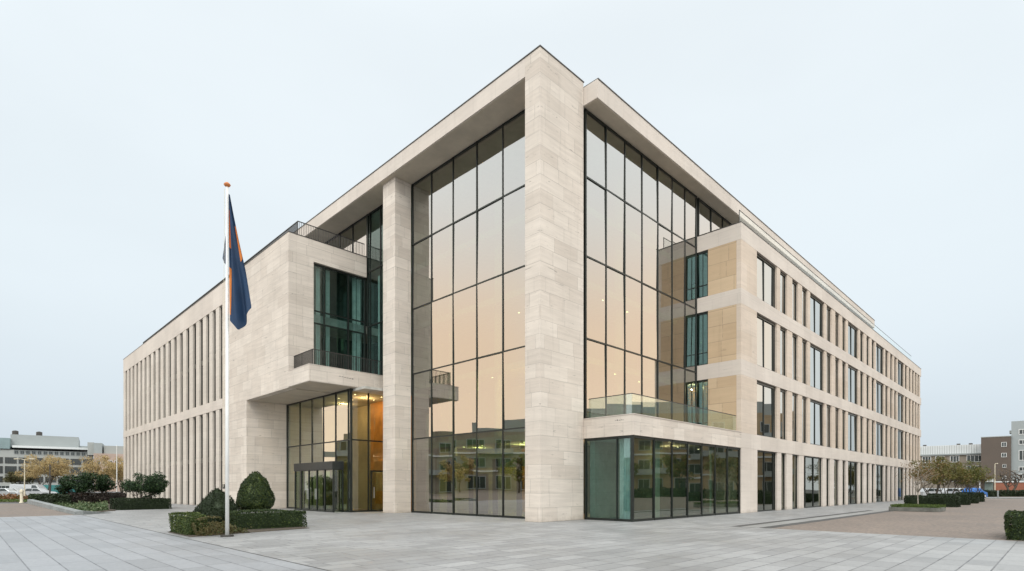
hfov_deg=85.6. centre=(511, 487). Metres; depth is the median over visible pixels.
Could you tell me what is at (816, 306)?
window
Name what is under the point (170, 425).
tall window
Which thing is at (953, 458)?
window
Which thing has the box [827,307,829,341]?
window
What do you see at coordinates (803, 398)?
window
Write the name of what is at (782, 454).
window
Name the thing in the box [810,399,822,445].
window
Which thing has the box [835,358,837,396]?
window
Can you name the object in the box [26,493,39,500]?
box hedge
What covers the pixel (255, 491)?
rounded topiary
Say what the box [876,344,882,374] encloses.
window
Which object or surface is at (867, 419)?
window
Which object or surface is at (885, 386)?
window
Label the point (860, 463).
window
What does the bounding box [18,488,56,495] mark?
parked car
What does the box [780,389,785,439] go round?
window
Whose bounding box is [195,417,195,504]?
tall window
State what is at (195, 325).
tall window
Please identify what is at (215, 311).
tall window
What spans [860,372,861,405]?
window
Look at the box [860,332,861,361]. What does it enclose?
window
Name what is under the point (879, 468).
window
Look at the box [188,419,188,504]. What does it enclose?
tall window
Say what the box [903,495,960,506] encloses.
box hedge
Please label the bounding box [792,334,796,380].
window
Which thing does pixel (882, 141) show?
sky
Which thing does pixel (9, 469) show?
window
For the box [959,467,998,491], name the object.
courtyard tree
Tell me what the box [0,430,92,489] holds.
office block
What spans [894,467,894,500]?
window
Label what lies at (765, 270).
window
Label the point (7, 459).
window
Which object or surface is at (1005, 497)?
street
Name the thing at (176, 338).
tall window
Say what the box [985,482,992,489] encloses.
garage door
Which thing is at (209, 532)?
dry shrub
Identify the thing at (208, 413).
tall window
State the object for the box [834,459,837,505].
window
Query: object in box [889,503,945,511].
stone planter
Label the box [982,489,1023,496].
long hedge
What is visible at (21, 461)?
window
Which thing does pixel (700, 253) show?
return window
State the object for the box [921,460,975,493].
courtyard tree
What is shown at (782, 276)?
window
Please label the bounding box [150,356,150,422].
tall window
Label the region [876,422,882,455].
window
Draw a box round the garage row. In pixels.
[994,481,1023,490]
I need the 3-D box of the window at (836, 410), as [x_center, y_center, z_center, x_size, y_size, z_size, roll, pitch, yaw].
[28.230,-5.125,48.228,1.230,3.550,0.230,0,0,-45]
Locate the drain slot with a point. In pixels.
(229, 548)
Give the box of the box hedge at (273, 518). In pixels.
[224,509,306,529]
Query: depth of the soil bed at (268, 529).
20.18 m
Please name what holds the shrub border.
on the verge
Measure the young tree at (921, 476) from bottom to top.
3.576 m
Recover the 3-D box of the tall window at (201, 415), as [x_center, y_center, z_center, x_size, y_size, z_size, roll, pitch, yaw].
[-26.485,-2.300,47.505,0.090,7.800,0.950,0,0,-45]
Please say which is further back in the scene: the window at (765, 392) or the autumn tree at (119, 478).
the autumn tree at (119, 478)
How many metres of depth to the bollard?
55.90 m
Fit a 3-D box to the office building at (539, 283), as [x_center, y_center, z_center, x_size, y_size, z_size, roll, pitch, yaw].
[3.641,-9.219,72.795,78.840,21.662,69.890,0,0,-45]
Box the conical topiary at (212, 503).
[192,488,237,525]
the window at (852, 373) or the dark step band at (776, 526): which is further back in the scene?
the window at (852, 373)
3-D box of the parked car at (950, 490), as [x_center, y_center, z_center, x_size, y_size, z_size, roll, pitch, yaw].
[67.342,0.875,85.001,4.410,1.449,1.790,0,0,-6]
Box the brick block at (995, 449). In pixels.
[981,436,1010,489]
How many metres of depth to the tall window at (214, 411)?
45.33 m
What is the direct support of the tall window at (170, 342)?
in the office building at (539, 283)
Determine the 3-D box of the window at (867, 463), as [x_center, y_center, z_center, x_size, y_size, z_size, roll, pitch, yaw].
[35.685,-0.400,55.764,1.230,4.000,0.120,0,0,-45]
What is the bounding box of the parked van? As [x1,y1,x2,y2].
[9,484,48,490]
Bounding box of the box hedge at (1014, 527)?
[1004,510,1023,540]
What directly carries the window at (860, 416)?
in the office building at (539, 283)
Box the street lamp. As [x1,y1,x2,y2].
[14,458,34,495]
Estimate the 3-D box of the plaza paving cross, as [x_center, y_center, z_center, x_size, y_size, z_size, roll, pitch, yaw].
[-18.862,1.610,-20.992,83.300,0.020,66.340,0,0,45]
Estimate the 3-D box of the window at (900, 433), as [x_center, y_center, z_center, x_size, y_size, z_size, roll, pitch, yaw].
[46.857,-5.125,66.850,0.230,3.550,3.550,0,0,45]
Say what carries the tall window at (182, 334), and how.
in the office building at (539, 283)
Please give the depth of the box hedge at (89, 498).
51.59 m
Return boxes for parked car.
[0,488,17,496]
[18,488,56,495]
[920,488,948,494]
[939,488,961,492]
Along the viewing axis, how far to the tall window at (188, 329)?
50.53 m
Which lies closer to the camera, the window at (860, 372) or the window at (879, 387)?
the window at (860, 372)
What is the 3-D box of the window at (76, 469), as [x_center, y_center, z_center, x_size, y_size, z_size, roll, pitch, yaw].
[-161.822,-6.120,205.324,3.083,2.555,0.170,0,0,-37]
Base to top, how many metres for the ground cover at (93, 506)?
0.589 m
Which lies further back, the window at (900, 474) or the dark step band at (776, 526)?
the window at (900, 474)
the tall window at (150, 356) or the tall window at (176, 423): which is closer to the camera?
the tall window at (176, 423)
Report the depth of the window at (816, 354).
44.65 m
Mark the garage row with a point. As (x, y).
(999, 485)
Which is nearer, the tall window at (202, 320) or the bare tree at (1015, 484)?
the tall window at (202, 320)
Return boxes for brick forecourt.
[0,504,72,516]
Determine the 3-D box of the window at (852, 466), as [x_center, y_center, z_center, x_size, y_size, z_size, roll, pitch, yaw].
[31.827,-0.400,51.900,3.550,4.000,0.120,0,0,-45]
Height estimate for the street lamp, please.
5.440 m
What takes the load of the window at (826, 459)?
in the office building at (539, 283)
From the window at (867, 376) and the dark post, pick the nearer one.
the window at (867, 376)
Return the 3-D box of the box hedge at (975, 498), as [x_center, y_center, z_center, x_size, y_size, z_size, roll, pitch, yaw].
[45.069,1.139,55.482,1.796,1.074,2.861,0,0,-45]
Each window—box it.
[5,457,16,463]
[5,466,16,472]
[19,458,29,463]
[71,459,80,464]
[71,467,80,473]
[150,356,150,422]
[150,430,150,475]
[170,342,170,415]
[170,425,170,498]
[176,338,176,413]
[176,423,176,503]
[182,334,182,411]
[182,421,182,503]
[188,329,188,409]
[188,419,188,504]
[195,325,195,406]
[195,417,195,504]
[201,320,202,404]
[201,415,202,500]
[208,316,208,402]
[208,413,208,495]
[214,311,215,400]
[214,411,215,488]
[221,307,221,398]
[221,409,221,490]
[697,250,707,298]
[697,311,707,365]
[697,379,707,425]
[757,254,775,308]
[757,314,776,372]
[757,381,774,437]
[757,450,774,511]
[780,271,784,313]
[780,327,786,376]
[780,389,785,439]
[781,453,784,509]
[792,280,796,321]
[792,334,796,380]
[792,393,796,441]
[792,454,796,508]
[802,288,805,326]
[802,339,806,384]
[802,396,807,443]
[804,456,820,507]
[810,294,822,337]
[810,344,822,390]
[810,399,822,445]
[826,459,827,505]
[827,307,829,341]
[827,353,829,393]
[827,405,831,447]
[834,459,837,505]
[835,313,837,346]
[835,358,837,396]
[835,408,837,448]
[842,318,844,349]
[842,362,844,399]
[842,410,844,449]
[843,461,843,504]
[848,323,856,358]
[848,365,856,403]
[848,412,856,451]
[848,461,856,504]
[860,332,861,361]
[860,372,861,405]
[860,416,861,452]
[860,463,861,503]
[867,376,869,409]
[867,419,867,453]
[867,463,867,502]
[872,379,874,411]
[872,421,873,454]
[872,464,872,502]
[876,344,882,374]
[876,381,882,414]
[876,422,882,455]
[876,465,882,501]
[885,351,886,376]
[885,386,886,415]
[885,425,886,456]
[885,466,886,501]
[890,427,890,457]
[890,466,890,500]
[894,428,896,458]
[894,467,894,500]
[898,361,902,386]
[898,393,902,422]
[898,430,902,459]
[898,467,902,500]
[922,456,930,462]
[950,456,958,461]
[967,455,980,461]
[1001,442,1006,446]
[1019,450,1023,460]
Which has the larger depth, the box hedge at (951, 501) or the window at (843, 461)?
the window at (843, 461)
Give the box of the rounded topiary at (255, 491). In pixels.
[235,471,275,512]
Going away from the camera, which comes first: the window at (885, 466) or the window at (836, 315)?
the window at (836, 315)
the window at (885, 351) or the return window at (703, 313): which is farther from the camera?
the window at (885, 351)
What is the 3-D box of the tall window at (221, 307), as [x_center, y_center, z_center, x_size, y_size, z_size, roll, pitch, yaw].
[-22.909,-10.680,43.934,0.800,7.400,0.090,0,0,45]
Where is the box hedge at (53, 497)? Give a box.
[39,492,72,503]
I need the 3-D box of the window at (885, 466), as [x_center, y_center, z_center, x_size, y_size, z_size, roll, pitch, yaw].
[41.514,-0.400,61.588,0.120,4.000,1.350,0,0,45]
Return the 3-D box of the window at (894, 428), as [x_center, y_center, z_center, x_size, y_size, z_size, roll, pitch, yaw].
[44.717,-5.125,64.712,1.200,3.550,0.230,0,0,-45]
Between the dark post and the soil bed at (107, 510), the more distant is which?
the dark post
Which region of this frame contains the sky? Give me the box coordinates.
[0,0,1023,484]
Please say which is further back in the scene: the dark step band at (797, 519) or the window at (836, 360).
the window at (836, 360)
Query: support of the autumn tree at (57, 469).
on the road
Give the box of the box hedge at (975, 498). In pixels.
[944,493,979,503]
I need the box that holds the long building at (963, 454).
[920,443,980,487]
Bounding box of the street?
[986,497,1023,497]
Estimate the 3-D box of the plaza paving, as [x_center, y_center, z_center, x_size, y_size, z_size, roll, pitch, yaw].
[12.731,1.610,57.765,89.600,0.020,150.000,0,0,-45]
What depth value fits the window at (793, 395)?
40.90 m
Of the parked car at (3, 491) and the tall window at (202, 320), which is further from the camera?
the parked car at (3, 491)
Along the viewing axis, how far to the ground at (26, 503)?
58.85 m
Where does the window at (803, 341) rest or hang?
in the office building at (539, 283)
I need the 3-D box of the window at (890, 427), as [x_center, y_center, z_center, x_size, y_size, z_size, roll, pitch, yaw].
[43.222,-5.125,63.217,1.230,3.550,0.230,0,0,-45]
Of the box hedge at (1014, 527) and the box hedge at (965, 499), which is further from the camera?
the box hedge at (965, 499)
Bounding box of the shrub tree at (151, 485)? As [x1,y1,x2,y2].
[118,471,169,498]
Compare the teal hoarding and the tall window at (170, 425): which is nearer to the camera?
the tall window at (170, 425)
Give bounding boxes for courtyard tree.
[908,456,957,495]
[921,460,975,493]
[945,460,990,491]
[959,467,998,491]
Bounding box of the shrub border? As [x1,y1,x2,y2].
[0,493,54,498]
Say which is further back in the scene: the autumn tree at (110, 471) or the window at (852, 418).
the autumn tree at (110, 471)
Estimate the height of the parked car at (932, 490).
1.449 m
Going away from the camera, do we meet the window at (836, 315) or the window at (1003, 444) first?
the window at (836, 315)
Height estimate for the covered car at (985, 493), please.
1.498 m
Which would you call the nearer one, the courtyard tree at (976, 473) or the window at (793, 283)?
the window at (793, 283)
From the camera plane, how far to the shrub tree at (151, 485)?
40.41 m
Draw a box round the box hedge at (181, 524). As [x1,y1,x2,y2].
[168,511,207,534]
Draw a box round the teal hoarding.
[43,484,74,492]
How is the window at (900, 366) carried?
in the office building at (539, 283)
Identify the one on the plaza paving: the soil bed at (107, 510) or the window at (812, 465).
the soil bed at (107, 510)
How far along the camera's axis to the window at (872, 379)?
57.62 m
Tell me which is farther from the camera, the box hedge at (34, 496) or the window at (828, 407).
the box hedge at (34, 496)
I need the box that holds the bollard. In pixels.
[19,489,23,502]
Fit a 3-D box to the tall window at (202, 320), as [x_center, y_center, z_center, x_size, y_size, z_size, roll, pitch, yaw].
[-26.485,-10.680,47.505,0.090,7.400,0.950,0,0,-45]
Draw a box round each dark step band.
[732,510,873,526]
[761,511,890,527]
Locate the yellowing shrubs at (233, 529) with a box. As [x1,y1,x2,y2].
[197,521,249,535]
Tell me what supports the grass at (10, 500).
on the verge
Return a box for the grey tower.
[1009,421,1023,480]
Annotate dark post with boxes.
[49,464,50,492]
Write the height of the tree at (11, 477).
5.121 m
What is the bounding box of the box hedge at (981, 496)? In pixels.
[955,492,984,501]
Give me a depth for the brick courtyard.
24.46 m
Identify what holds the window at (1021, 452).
in the grey tower
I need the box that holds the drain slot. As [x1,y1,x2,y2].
[92,517,329,570]
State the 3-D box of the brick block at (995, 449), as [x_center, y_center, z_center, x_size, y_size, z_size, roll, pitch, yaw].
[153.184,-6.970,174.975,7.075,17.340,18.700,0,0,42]
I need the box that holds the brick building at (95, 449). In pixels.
[87,442,122,491]
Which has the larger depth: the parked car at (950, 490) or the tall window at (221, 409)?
the parked car at (950, 490)
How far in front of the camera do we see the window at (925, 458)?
191.07 m
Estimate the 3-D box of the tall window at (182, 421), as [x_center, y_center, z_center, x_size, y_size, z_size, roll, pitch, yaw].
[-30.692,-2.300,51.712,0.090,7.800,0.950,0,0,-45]
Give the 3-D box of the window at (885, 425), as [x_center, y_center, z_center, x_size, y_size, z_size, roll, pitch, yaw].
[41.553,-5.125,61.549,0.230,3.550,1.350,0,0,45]
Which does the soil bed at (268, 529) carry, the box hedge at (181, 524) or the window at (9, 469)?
the box hedge at (181, 524)
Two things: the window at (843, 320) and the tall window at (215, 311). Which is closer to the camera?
the tall window at (215, 311)
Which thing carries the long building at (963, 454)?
on the ground at (26, 503)
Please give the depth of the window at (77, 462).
205.39 m
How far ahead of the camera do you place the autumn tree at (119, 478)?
111.39 m
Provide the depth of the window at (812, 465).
43.94 m
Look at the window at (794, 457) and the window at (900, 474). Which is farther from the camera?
the window at (900, 474)
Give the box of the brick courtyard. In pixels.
[771,498,1023,540]
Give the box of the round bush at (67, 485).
[54,474,84,493]
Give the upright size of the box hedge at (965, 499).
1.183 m
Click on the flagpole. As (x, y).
(226, 484)
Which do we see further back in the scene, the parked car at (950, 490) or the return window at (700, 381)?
the parked car at (950, 490)
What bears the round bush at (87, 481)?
on the soil bed at (107, 510)
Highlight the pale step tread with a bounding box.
[742,510,885,527]
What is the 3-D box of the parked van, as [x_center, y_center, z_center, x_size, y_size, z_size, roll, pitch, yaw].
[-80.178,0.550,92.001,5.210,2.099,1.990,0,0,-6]
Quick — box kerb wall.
[27,499,109,514]
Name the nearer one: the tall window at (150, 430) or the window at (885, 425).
the tall window at (150, 430)
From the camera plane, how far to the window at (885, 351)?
61.85 m
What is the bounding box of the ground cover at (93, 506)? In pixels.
[52,500,108,511]
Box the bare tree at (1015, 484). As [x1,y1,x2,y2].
[998,468,1023,489]
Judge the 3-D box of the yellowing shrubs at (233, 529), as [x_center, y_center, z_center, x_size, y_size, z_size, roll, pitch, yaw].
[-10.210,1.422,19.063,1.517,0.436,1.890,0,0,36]
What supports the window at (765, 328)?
in the office building at (539, 283)
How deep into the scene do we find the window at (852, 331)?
52.19 m
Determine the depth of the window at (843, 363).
49.87 m
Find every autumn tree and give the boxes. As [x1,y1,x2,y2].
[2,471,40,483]
[14,454,76,489]
[74,454,122,492]
[110,458,122,491]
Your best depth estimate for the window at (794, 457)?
41.02 m
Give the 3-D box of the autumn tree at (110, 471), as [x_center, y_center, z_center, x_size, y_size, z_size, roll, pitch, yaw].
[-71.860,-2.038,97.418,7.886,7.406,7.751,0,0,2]
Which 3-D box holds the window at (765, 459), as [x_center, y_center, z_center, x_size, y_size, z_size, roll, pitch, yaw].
[16.889,-0.400,36.962,3.540,4.000,0.120,0,0,-45]
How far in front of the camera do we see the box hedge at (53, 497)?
47.66 m
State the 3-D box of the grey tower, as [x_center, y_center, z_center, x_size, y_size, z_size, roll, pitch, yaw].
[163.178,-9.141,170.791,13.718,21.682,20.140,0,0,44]
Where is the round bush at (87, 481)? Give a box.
[72,471,116,494]
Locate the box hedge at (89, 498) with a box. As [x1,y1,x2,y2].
[65,492,126,503]
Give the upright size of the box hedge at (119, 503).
0.918 m
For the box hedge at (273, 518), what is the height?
0.805 m
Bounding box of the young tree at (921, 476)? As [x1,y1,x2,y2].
[893,459,941,503]
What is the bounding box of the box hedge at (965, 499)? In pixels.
[927,493,971,504]
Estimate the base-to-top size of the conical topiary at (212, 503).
1.666 m
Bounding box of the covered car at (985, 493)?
[962,488,987,497]
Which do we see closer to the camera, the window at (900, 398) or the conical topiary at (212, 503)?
the conical topiary at (212, 503)
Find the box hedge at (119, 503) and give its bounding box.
[109,497,171,509]
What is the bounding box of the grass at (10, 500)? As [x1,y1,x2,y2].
[0,498,128,501]
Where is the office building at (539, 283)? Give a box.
[123,45,920,521]
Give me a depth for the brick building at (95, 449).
204.82 m
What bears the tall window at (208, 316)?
in the office building at (539, 283)
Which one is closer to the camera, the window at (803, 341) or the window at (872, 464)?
the window at (803, 341)
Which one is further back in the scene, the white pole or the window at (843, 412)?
the white pole
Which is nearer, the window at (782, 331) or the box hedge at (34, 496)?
the window at (782, 331)
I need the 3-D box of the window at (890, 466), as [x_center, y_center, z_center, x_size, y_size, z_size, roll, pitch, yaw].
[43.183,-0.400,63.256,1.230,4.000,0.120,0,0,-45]
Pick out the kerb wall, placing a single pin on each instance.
(55, 507)
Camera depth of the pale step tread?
27.18 m
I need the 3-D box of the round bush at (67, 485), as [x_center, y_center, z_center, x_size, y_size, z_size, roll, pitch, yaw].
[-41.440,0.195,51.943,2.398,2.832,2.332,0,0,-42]
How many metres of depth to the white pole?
61.96 m
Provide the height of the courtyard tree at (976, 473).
4.727 m
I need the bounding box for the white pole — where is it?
[116,445,116,491]
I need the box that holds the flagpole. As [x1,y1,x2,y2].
[220,182,233,536]
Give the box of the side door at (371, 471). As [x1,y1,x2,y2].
[370,470,382,511]
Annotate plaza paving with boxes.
[26,500,1023,570]
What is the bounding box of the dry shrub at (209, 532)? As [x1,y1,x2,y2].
[191,515,224,535]
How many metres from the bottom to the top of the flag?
4.387 m
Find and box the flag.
[223,194,250,329]
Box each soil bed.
[96,504,115,511]
[169,527,307,536]
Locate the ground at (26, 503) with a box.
[0,492,115,503]
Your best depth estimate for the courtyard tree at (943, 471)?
55.23 m
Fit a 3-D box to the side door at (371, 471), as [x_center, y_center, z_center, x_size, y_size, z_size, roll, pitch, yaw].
[-8.786,0.250,36.375,1.160,2.700,0.060,0,0,-45]
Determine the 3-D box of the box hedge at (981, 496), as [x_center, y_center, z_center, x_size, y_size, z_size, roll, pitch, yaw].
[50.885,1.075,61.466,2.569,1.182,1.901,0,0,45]
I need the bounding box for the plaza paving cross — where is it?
[0,515,325,570]
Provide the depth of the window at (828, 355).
46.92 m
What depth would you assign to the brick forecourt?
36.53 m
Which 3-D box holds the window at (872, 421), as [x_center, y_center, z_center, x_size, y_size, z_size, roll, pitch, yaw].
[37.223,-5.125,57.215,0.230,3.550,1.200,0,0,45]
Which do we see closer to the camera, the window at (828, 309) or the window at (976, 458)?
the window at (828, 309)
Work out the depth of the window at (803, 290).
42.44 m

